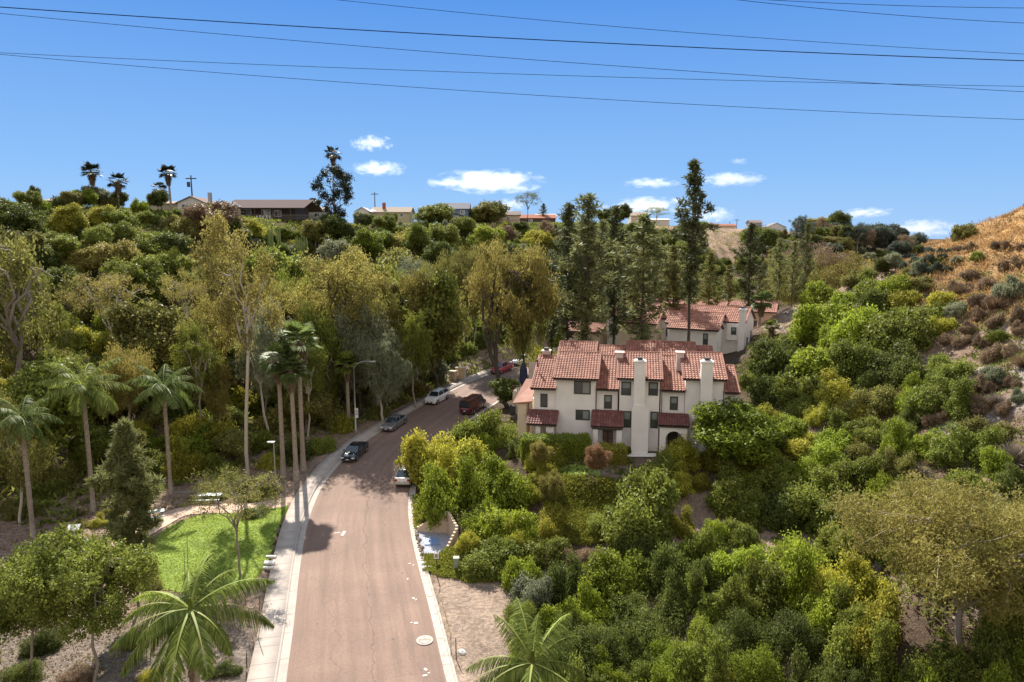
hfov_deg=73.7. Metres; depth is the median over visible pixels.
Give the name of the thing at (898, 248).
hillside tree
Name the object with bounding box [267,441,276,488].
park lamp
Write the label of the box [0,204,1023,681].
ground
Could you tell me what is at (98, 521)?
shrub
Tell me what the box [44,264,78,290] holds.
hillside tree
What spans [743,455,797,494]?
shrub
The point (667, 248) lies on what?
bushy tree
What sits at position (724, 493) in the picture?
shrub
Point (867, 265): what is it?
creek tree
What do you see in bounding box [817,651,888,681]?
shrub
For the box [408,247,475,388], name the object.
weeping tree
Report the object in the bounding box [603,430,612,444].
door
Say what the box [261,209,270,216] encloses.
window
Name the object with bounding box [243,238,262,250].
hillside tree
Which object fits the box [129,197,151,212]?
bushy tree
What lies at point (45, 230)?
shrub
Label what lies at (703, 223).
hillside tree
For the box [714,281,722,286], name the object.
shrub
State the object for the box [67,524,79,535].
park sign
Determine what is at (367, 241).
hillside tree
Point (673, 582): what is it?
shrub
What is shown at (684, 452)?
shrub
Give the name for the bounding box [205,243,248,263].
hillside tree
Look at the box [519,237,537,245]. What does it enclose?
bushy tree
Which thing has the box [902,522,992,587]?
shrub
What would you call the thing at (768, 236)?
hillside tree
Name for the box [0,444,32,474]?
shrub
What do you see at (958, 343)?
dry bush
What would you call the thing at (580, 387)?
window
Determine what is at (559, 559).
shrub
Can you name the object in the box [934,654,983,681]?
shrub
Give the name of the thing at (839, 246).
hillside tree
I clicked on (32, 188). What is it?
ridge tree
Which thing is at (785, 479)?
shrub
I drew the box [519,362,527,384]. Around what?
parasol
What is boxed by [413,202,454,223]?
ridge tree
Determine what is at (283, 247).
shrub
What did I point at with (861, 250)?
bushy tree
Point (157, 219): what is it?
shrub
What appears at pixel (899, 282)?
shrub
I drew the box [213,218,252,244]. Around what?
hillside tree
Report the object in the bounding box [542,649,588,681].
shrub
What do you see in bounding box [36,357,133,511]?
feather palm
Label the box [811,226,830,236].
hillside tree
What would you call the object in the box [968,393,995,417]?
dry bush
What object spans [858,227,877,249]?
rim eucalyptus
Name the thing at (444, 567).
ground cover
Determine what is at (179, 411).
bushy tree
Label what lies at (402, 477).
parked car
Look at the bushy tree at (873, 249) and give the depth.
355.46 m
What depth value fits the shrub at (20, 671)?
41.08 m
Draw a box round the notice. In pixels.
[434,553,438,562]
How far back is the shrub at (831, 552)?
50.01 m
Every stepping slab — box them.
[263,566,273,568]
[264,562,274,564]
[266,555,276,557]
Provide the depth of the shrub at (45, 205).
143.13 m
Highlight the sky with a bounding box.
[0,0,1023,238]
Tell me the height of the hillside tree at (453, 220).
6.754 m
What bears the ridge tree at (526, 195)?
on the ground at (916, 630)
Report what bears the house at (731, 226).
on the ground at (916, 630)
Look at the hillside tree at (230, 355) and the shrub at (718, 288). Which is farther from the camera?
the shrub at (718, 288)
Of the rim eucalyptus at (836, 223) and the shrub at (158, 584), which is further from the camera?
the rim eucalyptus at (836, 223)
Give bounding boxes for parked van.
[459,393,486,413]
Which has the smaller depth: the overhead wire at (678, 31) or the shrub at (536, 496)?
the overhead wire at (678, 31)
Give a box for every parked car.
[341,441,368,461]
[380,414,407,430]
[394,465,413,484]
[424,387,449,404]
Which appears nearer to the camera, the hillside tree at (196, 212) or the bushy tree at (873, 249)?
the hillside tree at (196, 212)
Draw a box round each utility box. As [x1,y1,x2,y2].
[449,370,456,380]
[455,366,466,379]
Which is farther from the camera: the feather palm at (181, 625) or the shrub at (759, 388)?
the shrub at (759, 388)
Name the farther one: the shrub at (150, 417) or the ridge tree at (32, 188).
the ridge tree at (32, 188)
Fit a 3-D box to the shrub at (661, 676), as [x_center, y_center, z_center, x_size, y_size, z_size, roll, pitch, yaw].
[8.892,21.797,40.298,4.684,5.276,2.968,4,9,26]
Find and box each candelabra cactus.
[267,228,280,247]
[295,236,307,258]
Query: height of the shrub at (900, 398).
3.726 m
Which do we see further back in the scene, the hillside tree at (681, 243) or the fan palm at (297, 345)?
the hillside tree at (681, 243)
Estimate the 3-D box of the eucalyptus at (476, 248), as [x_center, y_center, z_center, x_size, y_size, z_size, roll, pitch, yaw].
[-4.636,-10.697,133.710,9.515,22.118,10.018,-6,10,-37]
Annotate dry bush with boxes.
[286,242,296,255]
[397,219,408,226]
[506,244,515,254]
[907,268,920,276]
[909,256,923,270]
[921,411,948,428]
[937,332,956,345]
[943,300,969,317]
[946,280,973,288]
[950,245,962,251]
[950,334,971,348]
[958,269,983,280]
[958,320,977,335]
[962,241,978,253]
[966,292,988,307]
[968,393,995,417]
[971,305,992,322]
[971,332,991,347]
[972,373,999,394]
[975,276,1001,290]
[978,342,1003,364]
[978,363,1006,383]
[980,295,1002,310]
[983,311,1006,329]
[990,241,1000,249]
[990,273,1023,299]
[994,398,1011,417]
[995,258,1012,272]
[998,240,1011,248]
[1001,342,1023,359]
[1001,374,1021,388]
[1007,303,1023,325]
[1010,255,1023,267]
[1010,319,1023,335]
[1010,386,1023,404]
[1016,242,1023,251]
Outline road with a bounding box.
[286,350,557,681]
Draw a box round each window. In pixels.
[241,209,251,214]
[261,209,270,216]
[274,210,280,216]
[540,393,547,406]
[574,381,590,394]
[575,409,589,419]
[604,395,611,408]
[621,381,630,394]
[624,411,630,427]
[648,382,657,395]
[650,411,657,427]
[670,396,677,409]
[703,333,707,344]
[731,327,735,334]
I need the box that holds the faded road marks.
[336,531,429,675]
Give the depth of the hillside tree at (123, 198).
155.59 m
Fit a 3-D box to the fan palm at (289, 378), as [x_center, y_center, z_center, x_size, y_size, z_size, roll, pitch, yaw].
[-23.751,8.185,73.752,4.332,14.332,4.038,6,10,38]
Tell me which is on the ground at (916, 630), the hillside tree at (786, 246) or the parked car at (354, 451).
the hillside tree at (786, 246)
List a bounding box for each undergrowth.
[0,200,747,526]
[0,202,786,527]
[543,258,1023,681]
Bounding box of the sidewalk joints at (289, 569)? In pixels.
[250,373,484,679]
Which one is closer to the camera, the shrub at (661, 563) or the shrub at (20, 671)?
the shrub at (20, 671)
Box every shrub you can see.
[0,358,14,377]
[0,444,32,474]
[0,496,43,521]
[0,658,51,681]
[12,478,69,502]
[15,623,69,659]
[23,458,86,486]
[33,349,60,361]
[37,199,50,210]
[37,226,49,234]
[38,207,54,217]
[50,517,91,539]
[51,662,101,681]
[60,325,94,349]
[73,278,96,293]
[81,208,91,214]
[84,469,117,491]
[85,204,102,209]
[86,215,97,228]
[87,511,108,528]
[104,426,114,435]
[119,629,147,651]
[130,447,171,474]
[132,419,153,434]
[134,406,163,426]
[135,666,160,681]
[138,574,163,590]
[139,428,170,452]
[145,213,161,225]
[160,431,207,479]
[166,207,181,216]
[170,421,216,458]
[185,366,205,389]
[193,381,234,408]
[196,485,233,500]
[200,417,239,455]
[201,452,236,479]
[201,659,244,679]
[204,404,248,425]
[219,466,240,481]
[235,479,280,501]
[241,504,271,519]
[248,426,274,452]
[251,235,268,249]
[252,406,297,435]
[254,451,279,470]
[274,240,290,256]
[275,433,312,466]
[288,230,303,239]
[298,236,311,243]
[304,393,342,430]
[305,241,314,252]
[309,436,338,455]
[330,410,357,434]
[365,402,390,419]
[381,388,406,405]
[385,245,396,250]
[393,427,458,490]
[397,372,430,396]
[414,360,450,382]
[415,446,478,531]
[417,219,428,227]
[423,434,489,487]
[443,348,461,364]
[448,407,519,451]
[450,243,459,250]
[453,339,477,357]
[453,529,481,555]
[454,448,537,511]
[455,532,521,581]
[457,495,506,540]
[458,238,470,246]
[458,245,471,252]
[473,505,539,542]
[479,432,505,454]
[498,554,540,592]
[500,595,541,638]
[501,220,514,230]
[502,628,543,671]
[504,514,535,558]
[506,440,519,458]
[506,568,556,613]
[507,242,521,247]
[518,535,573,569]
[522,452,539,472]
[524,483,544,503]
[525,347,557,368]
[527,460,560,487]
[535,435,567,467]
[535,500,567,541]
[537,550,595,611]
[537,602,573,638]
[542,606,623,680]
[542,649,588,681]
[543,322,563,347]
[544,548,572,566]
[545,643,584,681]
[559,574,604,632]
[562,547,590,566]
[578,544,652,606]
[586,503,633,535]
[587,641,630,681]
[588,588,618,627]
[588,670,617,681]
[600,464,679,552]
[606,589,693,659]
[607,625,657,681]
[609,526,657,566]
[609,652,651,681]
[633,553,657,598]
[635,447,675,482]
[636,661,673,681]
[644,540,690,599]
[646,631,689,681]
[656,434,701,474]
[657,562,706,623]
[666,615,734,681]
[667,469,696,499]
[668,503,696,540]
[675,525,732,564]
[683,555,728,593]
[683,566,732,625]
[683,613,716,653]
[685,470,711,492]
[691,605,787,670]
[697,448,730,473]
[698,518,730,544]
[702,457,773,519]
[704,544,772,585]
[707,669,736,681]
[709,446,790,474]
[713,285,722,294]
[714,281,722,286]
[718,552,769,629]
[721,515,763,551]
[726,636,787,681]
[731,548,801,621]
[734,488,767,533]
[737,372,755,387]
[742,334,802,376]
[743,371,793,405]
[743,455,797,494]
[751,402,782,421]
[759,489,810,535]
[760,332,775,337]
[761,606,834,666]
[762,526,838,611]
[765,369,823,407]
[768,471,806,492]
[772,426,789,452]
[774,333,801,347]
[775,411,809,438]
[776,463,865,523]
[780,431,817,459]
[783,362,803,378]
[784,393,817,418]
[785,295,853,344]
[786,639,844,681]
[787,319,818,348]
[789,344,834,381]
[789,454,829,484]
[795,573,840,642]
[801,398,830,426]
[804,426,855,468]
[804,501,844,534]
[807,545,900,607]
[812,365,860,406]
[813,320,838,349]
[813,514,879,571]
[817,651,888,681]
[819,600,900,681]
[825,405,868,440]
[826,453,899,489]
[827,284,858,307]
[827,303,881,348]
[827,337,883,387]
[831,577,866,638]
[833,397,880,425]
[839,269,862,288]
[841,436,872,460]
[842,384,897,420]
[843,492,878,530]
[843,581,907,669]
[848,369,881,391]
[850,277,880,304]
[853,414,886,447]
[856,268,878,280]
[856,337,926,388]
[859,303,938,354]
[862,469,901,507]
[875,272,912,293]
[875,432,908,455]
[875,527,912,572]
[877,380,902,389]
[877,413,944,461]
[879,415,916,443]
[879,445,918,479]
[883,289,923,309]
[889,301,948,326]
[891,472,915,497]
[892,386,917,414]
[892,632,971,681]
[897,261,907,271]
[897,407,923,431]
[898,362,929,392]
[901,268,910,274]
[901,372,979,422]
[902,239,912,253]
[902,253,917,259]
[902,325,927,341]
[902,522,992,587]
[906,275,933,290]
[908,255,925,263]
[910,666,941,681]
[912,243,923,252]
[918,247,926,252]
[919,262,928,272]
[922,246,935,254]
[923,253,935,261]
[923,421,1006,472]
[923,435,939,462]
[924,312,957,335]
[924,351,977,385]
[925,266,934,273]
[926,290,959,310]
[928,257,941,263]
[932,261,942,269]
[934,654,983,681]
[935,253,948,258]
[936,246,952,253]
[939,265,952,271]
[939,467,990,500]
[949,222,978,240]
[949,254,964,263]
[955,415,1020,448]
[958,521,1002,547]
[967,596,1023,677]
[968,250,985,261]
[976,637,1023,681]
[978,445,1019,481]
[978,620,1023,681]
[982,329,1009,343]
[985,498,1020,514]
[990,460,1023,498]
[996,529,1023,570]
[1000,568,1023,606]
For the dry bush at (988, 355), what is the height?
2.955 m
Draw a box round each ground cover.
[411,493,461,528]
[421,546,501,583]
[541,472,624,544]
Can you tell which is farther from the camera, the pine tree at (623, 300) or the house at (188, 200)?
the house at (188, 200)
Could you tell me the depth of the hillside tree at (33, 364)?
82.07 m
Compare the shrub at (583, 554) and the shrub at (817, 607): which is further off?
the shrub at (583, 554)
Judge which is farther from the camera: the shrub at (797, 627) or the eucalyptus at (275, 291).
the eucalyptus at (275, 291)
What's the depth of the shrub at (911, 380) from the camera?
67.86 m
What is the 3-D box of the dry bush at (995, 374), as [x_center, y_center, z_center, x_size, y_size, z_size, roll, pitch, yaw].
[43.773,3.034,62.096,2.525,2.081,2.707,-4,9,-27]
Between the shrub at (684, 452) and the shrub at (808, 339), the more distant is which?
the shrub at (808, 339)
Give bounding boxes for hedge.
[518,432,592,462]
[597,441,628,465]
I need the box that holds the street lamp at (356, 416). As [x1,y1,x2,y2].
[353,361,375,432]
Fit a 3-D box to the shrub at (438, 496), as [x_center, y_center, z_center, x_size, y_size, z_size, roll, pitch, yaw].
[-6.579,13.956,63.969,5.757,8.047,6.650,6,10,39]
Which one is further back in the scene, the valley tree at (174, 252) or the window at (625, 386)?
the valley tree at (174, 252)
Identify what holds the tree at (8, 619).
on the ground at (916, 630)
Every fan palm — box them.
[79,160,102,206]
[107,172,128,208]
[151,182,168,208]
[156,164,176,210]
[258,340,296,477]
[270,351,311,480]
[275,319,322,470]
[324,146,341,212]
[332,350,360,418]
[750,290,773,326]
[763,319,780,339]
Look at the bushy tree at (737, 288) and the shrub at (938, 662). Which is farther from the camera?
the bushy tree at (737, 288)
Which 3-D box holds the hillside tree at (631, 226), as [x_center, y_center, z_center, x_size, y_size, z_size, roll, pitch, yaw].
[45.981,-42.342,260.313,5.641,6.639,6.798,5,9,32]
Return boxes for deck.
[512,385,533,413]
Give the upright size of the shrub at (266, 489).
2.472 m
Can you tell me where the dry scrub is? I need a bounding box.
[744,206,1023,673]
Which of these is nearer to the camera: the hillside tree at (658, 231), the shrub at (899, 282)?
the shrub at (899, 282)
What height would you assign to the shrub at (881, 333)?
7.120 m
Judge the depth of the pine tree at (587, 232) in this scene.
96.19 m
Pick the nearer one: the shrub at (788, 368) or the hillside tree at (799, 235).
the shrub at (788, 368)
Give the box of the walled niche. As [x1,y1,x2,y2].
[417,511,458,553]
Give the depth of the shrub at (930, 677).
36.57 m
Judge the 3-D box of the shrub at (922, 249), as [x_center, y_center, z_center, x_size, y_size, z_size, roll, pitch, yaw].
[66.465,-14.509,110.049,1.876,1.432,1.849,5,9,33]
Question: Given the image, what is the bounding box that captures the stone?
[458,649,465,654]
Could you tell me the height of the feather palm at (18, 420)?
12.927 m
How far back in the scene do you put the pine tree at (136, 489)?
47.30 m
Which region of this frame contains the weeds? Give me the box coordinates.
[0,450,299,681]
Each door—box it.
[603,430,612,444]
[668,431,677,446]
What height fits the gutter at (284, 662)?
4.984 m
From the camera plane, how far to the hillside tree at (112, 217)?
132.68 m
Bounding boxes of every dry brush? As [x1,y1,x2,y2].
[908,463,936,479]
[920,458,940,469]
[929,403,948,415]
[940,636,975,660]
[943,281,977,295]
[978,434,1023,465]
[981,391,1006,408]
[982,294,1015,308]
[1006,349,1023,366]
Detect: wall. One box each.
[173,491,225,496]
[529,362,535,378]
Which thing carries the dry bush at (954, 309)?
on the ground at (916, 630)
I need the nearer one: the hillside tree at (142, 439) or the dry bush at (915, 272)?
the hillside tree at (142, 439)
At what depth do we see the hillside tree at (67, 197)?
145.29 m
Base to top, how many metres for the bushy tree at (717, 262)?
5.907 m
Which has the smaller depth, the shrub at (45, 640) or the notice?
the shrub at (45, 640)
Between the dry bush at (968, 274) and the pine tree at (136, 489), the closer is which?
the pine tree at (136, 489)
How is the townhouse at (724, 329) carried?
on the ground at (916, 630)
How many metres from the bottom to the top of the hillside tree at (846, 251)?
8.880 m
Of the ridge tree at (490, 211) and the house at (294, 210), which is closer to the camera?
the house at (294, 210)
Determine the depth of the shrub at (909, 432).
61.58 m
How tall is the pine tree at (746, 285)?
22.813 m
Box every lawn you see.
[151,506,287,594]
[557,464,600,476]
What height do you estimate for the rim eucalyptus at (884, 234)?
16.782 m
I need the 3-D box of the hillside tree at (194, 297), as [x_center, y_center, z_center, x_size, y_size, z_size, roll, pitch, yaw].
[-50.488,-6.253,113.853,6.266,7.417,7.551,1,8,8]
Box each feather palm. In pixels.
[0,395,63,537]
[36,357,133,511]
[108,553,274,681]
[124,364,204,492]
[465,596,585,681]
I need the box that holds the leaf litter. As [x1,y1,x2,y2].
[0,450,310,681]
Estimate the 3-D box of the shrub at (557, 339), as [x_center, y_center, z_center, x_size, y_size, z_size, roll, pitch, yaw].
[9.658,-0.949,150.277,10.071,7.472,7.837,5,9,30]
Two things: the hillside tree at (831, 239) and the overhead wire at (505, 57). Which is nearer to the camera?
the overhead wire at (505, 57)
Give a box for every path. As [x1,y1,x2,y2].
[91,496,292,559]
[625,453,655,456]
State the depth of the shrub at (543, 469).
65.48 m
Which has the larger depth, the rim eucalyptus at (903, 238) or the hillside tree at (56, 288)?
the rim eucalyptus at (903, 238)
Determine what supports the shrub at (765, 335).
on the ground at (916, 630)
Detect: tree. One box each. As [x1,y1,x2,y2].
[0,196,15,206]
[0,199,47,235]
[0,227,53,256]
[0,257,45,304]
[0,346,113,469]
[0,375,12,390]
[0,387,58,524]
[0,522,163,681]
[0,540,64,678]
[9,359,49,382]
[11,190,43,209]
[18,315,41,349]
[25,275,51,342]
[28,185,41,196]
[31,246,61,271]
[39,297,88,356]
[44,230,86,262]
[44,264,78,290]
[44,272,63,298]
[45,202,89,234]
[49,195,65,209]
[54,347,101,423]
[56,189,85,206]
[56,311,84,331]
[60,245,100,278]
[63,424,112,468]
[67,302,95,322]
[72,188,98,208]
[72,224,86,240]
[77,240,92,248]
[79,224,114,246]
[80,183,109,201]
[82,290,118,320]
[82,360,111,373]
[83,330,112,354]
[83,416,165,608]
[85,204,115,225]
[86,238,142,270]
[91,307,113,333]
[94,339,157,421]
[95,197,122,209]
[96,389,127,424]
[97,220,139,246]
[98,251,171,309]
[99,207,139,227]
[102,292,193,402]
[108,190,129,206]
[108,431,149,450]
[120,383,155,413]
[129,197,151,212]
[129,234,171,258]
[134,209,155,223]
[139,231,162,237]
[142,380,198,420]
[145,189,168,209]
[146,253,194,289]
[155,230,193,257]
[157,246,182,297]
[160,212,180,228]
[161,226,178,234]
[163,319,224,423]
[164,412,212,440]
[169,217,202,250]
[172,292,238,369]
[173,304,204,322]
[177,199,246,241]
[177,270,209,288]
[180,463,286,576]
[183,252,212,283]
[187,284,220,323]
[192,255,234,285]
[192,358,240,422]
[194,253,237,311]
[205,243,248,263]
[206,321,242,339]
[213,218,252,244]
[214,338,244,367]
[214,427,253,459]
[225,384,261,415]
[226,296,293,431]
[227,366,253,379]
[238,241,315,297]
[241,216,263,237]
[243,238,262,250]
[243,261,315,340]
[249,379,286,408]
[259,227,275,238]
[264,233,276,243]
[270,281,310,341]
[274,225,293,240]
[275,385,333,432]
[286,334,329,436]
[289,299,356,406]
[296,252,342,317]
[299,219,324,246]
[308,163,354,217]
[309,259,333,277]
[315,212,347,238]
[316,238,352,263]
[320,257,396,311]
[328,299,388,415]
[334,369,366,403]
[335,223,351,239]
[335,290,368,321]
[340,227,372,260]
[347,225,356,239]
[350,325,416,420]
[351,228,385,262]
[352,211,366,225]
[353,288,404,403]
[360,212,374,227]
[362,223,387,247]
[366,246,423,273]
[366,261,468,382]
[372,215,396,231]
[375,230,395,247]
[382,212,398,221]
[390,225,405,233]
[391,230,419,258]
[391,308,439,407]
[394,253,432,275]
[401,221,431,257]
[403,224,430,250]
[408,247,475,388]
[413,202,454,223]
[419,250,431,262]
[423,238,458,264]
[428,221,460,244]
[450,217,462,228]
[454,215,477,237]
[459,236,565,378]
[459,317,471,339]
[466,223,506,251]
[469,200,510,222]
[470,325,494,348]
[471,316,498,330]
[486,376,520,405]
[493,323,513,342]
[495,242,507,260]
[499,225,517,243]
[500,244,552,372]
[509,231,521,241]
[512,221,527,230]
[513,237,527,246]
[513,246,531,256]
[514,190,538,221]
[518,228,530,235]
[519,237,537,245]
[523,230,545,239]
[527,230,553,247]
[537,203,547,215]
[538,245,552,254]
[539,220,552,229]
[542,248,565,353]
[543,225,555,237]
[546,201,597,339]
[549,192,624,340]
[549,235,570,252]
[561,251,589,273]
[585,218,615,322]
[586,295,604,312]
[588,205,638,344]
[596,208,610,220]
[603,210,685,340]
[609,203,632,221]
[611,231,644,328]
[620,248,651,274]
[625,222,639,231]
[644,236,671,302]
[645,206,670,224]
[645,228,663,235]
[645,233,669,245]
[654,243,684,271]
[656,244,688,309]
[664,158,720,340]
[666,235,678,246]
[670,228,682,236]
[675,240,697,253]
[681,262,704,303]
[688,394,786,465]
[691,220,707,240]
[694,251,724,304]
[695,254,708,259]
[696,241,709,255]
[697,263,722,278]
[713,257,724,267]
[716,264,736,303]
[716,267,726,275]
[720,257,732,265]
[728,222,770,306]
[729,277,742,292]
[732,255,760,276]
[738,226,763,242]
[750,255,769,299]
[751,251,836,307]
[754,228,778,254]
[756,256,776,269]
[767,249,784,262]
[767,255,856,297]
[768,238,791,300]
[778,228,788,238]
[778,239,853,267]
[779,238,803,258]
[781,241,803,306]
[790,255,854,302]
[792,232,805,239]
[796,278,835,306]
[797,221,817,294]
[797,266,859,290]
[807,217,823,227]
[808,234,826,247]
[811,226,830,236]
[813,247,864,274]
[818,467,1023,649]
[821,242,843,254]
[822,235,836,243]
[827,209,852,222]
[830,225,853,237]
[833,236,854,252]
[837,224,860,243]
[841,249,856,260]
[842,257,875,270]
[852,246,866,253]
[856,286,895,313]
[861,251,877,262]
[862,244,876,251]
[873,257,891,273]
[875,249,889,258]
[885,251,906,269]
[888,240,908,255]
[897,227,909,235]
[912,232,927,244]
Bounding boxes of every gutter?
[277,350,555,681]
[408,401,497,681]
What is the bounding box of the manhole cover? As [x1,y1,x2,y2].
[416,635,432,644]
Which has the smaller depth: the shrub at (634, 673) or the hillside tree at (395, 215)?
the shrub at (634, 673)
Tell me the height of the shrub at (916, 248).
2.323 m
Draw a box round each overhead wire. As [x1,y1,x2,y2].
[0,7,1023,60]
[0,13,1022,91]
[0,54,1023,119]
[10,53,1023,86]
[342,0,1017,53]
[741,0,1018,22]
[776,0,1001,7]
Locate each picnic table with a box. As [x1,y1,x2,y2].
[150,509,164,518]
[195,493,223,500]
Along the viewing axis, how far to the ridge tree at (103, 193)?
153.98 m
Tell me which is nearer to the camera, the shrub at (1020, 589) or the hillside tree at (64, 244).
the shrub at (1020, 589)
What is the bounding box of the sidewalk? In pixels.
[247,346,557,681]
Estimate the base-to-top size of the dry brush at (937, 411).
1.415 m
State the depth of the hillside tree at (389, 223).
191.45 m
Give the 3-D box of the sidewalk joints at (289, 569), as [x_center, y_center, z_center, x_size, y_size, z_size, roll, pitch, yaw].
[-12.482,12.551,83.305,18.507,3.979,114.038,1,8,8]
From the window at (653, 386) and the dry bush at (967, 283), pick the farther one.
the dry bush at (967, 283)
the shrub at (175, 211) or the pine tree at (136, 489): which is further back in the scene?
the shrub at (175, 211)
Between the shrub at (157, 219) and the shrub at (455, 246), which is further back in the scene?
the shrub at (455, 246)
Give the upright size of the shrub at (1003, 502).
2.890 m
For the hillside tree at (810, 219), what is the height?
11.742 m
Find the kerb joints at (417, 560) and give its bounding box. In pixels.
[280,374,487,664]
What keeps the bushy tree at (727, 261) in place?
on the ground at (916, 630)
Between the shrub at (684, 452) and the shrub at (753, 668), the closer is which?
the shrub at (753, 668)
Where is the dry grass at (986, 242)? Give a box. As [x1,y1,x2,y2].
[896,203,1023,324]
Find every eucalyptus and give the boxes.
[0,224,78,385]
[0,227,17,320]
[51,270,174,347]
[158,266,211,316]
[185,201,284,475]
[222,262,287,410]
[277,241,384,403]
[362,264,434,353]
[445,244,480,341]
[461,247,489,341]
[468,230,507,329]
[788,215,807,237]
[801,221,816,236]
[814,217,831,232]
[823,221,842,235]
[832,220,852,225]
[845,222,870,253]
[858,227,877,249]
[861,222,897,248]
[887,223,902,242]
[895,234,915,244]
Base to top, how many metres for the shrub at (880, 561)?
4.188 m
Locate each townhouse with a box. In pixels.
[513,340,740,454]
[564,303,755,353]
[626,298,728,305]
[707,299,778,327]
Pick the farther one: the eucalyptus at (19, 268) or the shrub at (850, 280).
the shrub at (850, 280)
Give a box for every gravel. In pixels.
[0,523,243,681]
[436,578,511,679]
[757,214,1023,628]
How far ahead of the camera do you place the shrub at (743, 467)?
65.75 m
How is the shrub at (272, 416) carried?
on the ground at (916, 630)
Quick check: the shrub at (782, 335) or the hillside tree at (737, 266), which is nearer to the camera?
the shrub at (782, 335)
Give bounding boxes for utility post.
[453,556,458,569]
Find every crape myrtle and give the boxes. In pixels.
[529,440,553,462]
[537,470,565,503]
[583,443,612,485]
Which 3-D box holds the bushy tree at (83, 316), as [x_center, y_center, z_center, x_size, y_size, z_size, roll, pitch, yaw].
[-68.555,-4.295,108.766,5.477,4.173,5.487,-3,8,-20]
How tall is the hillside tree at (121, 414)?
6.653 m
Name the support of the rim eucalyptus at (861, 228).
on the ground at (916, 630)
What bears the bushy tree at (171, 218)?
on the ground at (916, 630)
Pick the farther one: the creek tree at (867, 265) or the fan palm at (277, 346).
the creek tree at (867, 265)
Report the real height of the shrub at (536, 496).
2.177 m
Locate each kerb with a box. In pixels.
[274,349,557,681]
[413,401,499,681]
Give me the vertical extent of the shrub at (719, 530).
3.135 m
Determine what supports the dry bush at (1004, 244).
on the ground at (916, 630)
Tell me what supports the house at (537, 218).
on the ground at (916, 630)
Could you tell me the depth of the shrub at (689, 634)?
46.22 m
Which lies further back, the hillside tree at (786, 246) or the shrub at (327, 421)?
the hillside tree at (786, 246)
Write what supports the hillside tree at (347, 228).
on the ground at (916, 630)
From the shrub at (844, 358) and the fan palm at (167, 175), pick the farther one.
the fan palm at (167, 175)
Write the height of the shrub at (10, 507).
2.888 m
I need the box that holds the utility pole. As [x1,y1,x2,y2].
[186,175,195,195]
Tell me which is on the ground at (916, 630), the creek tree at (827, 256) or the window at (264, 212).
the creek tree at (827, 256)
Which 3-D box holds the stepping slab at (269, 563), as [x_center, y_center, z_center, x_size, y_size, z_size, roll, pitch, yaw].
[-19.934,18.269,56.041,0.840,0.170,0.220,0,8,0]
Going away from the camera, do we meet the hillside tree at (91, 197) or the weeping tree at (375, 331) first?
the weeping tree at (375, 331)
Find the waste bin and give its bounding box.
[509,405,515,414]
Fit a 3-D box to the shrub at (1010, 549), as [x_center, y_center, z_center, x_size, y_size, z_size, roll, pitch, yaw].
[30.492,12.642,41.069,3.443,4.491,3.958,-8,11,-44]
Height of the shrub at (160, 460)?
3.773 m
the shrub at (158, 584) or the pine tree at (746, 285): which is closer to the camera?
the shrub at (158, 584)
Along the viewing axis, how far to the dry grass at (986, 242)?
92.55 m
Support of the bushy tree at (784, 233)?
on the ground at (916, 630)
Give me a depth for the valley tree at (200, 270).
110.31 m
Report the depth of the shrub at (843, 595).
43.50 m
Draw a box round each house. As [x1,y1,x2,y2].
[148,201,177,210]
[175,192,214,212]
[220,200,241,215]
[231,200,323,222]
[309,207,328,220]
[354,207,373,223]
[371,203,414,222]
[445,203,470,217]
[493,211,520,222]
[520,215,556,222]
[628,212,646,223]
[650,218,669,225]
[716,224,736,228]
[746,220,762,227]
[762,223,785,230]
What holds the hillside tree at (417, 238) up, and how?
on the ground at (916, 630)
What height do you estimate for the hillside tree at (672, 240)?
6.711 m
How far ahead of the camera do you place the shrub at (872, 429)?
64.54 m
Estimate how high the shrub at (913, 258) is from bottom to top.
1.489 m
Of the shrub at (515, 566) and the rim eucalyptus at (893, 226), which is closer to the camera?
the shrub at (515, 566)
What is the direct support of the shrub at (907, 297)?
on the ground at (916, 630)
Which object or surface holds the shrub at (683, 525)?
on the ground at (916, 630)
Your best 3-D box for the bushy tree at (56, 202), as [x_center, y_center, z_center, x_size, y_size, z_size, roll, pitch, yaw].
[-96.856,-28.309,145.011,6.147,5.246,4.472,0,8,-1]
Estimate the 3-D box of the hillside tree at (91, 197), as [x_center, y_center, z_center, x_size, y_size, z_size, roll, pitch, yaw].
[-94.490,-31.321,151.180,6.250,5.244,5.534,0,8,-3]
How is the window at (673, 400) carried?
in the townhouse at (640, 396)
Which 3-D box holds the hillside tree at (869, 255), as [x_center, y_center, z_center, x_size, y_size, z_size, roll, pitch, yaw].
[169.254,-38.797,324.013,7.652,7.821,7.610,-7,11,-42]
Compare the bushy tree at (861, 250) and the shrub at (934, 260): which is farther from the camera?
the bushy tree at (861, 250)
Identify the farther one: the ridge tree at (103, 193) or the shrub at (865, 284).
the ridge tree at (103, 193)
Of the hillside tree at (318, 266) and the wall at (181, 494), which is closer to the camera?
the wall at (181, 494)
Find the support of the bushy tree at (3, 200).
on the ground at (916, 630)
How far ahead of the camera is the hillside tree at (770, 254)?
275.26 m

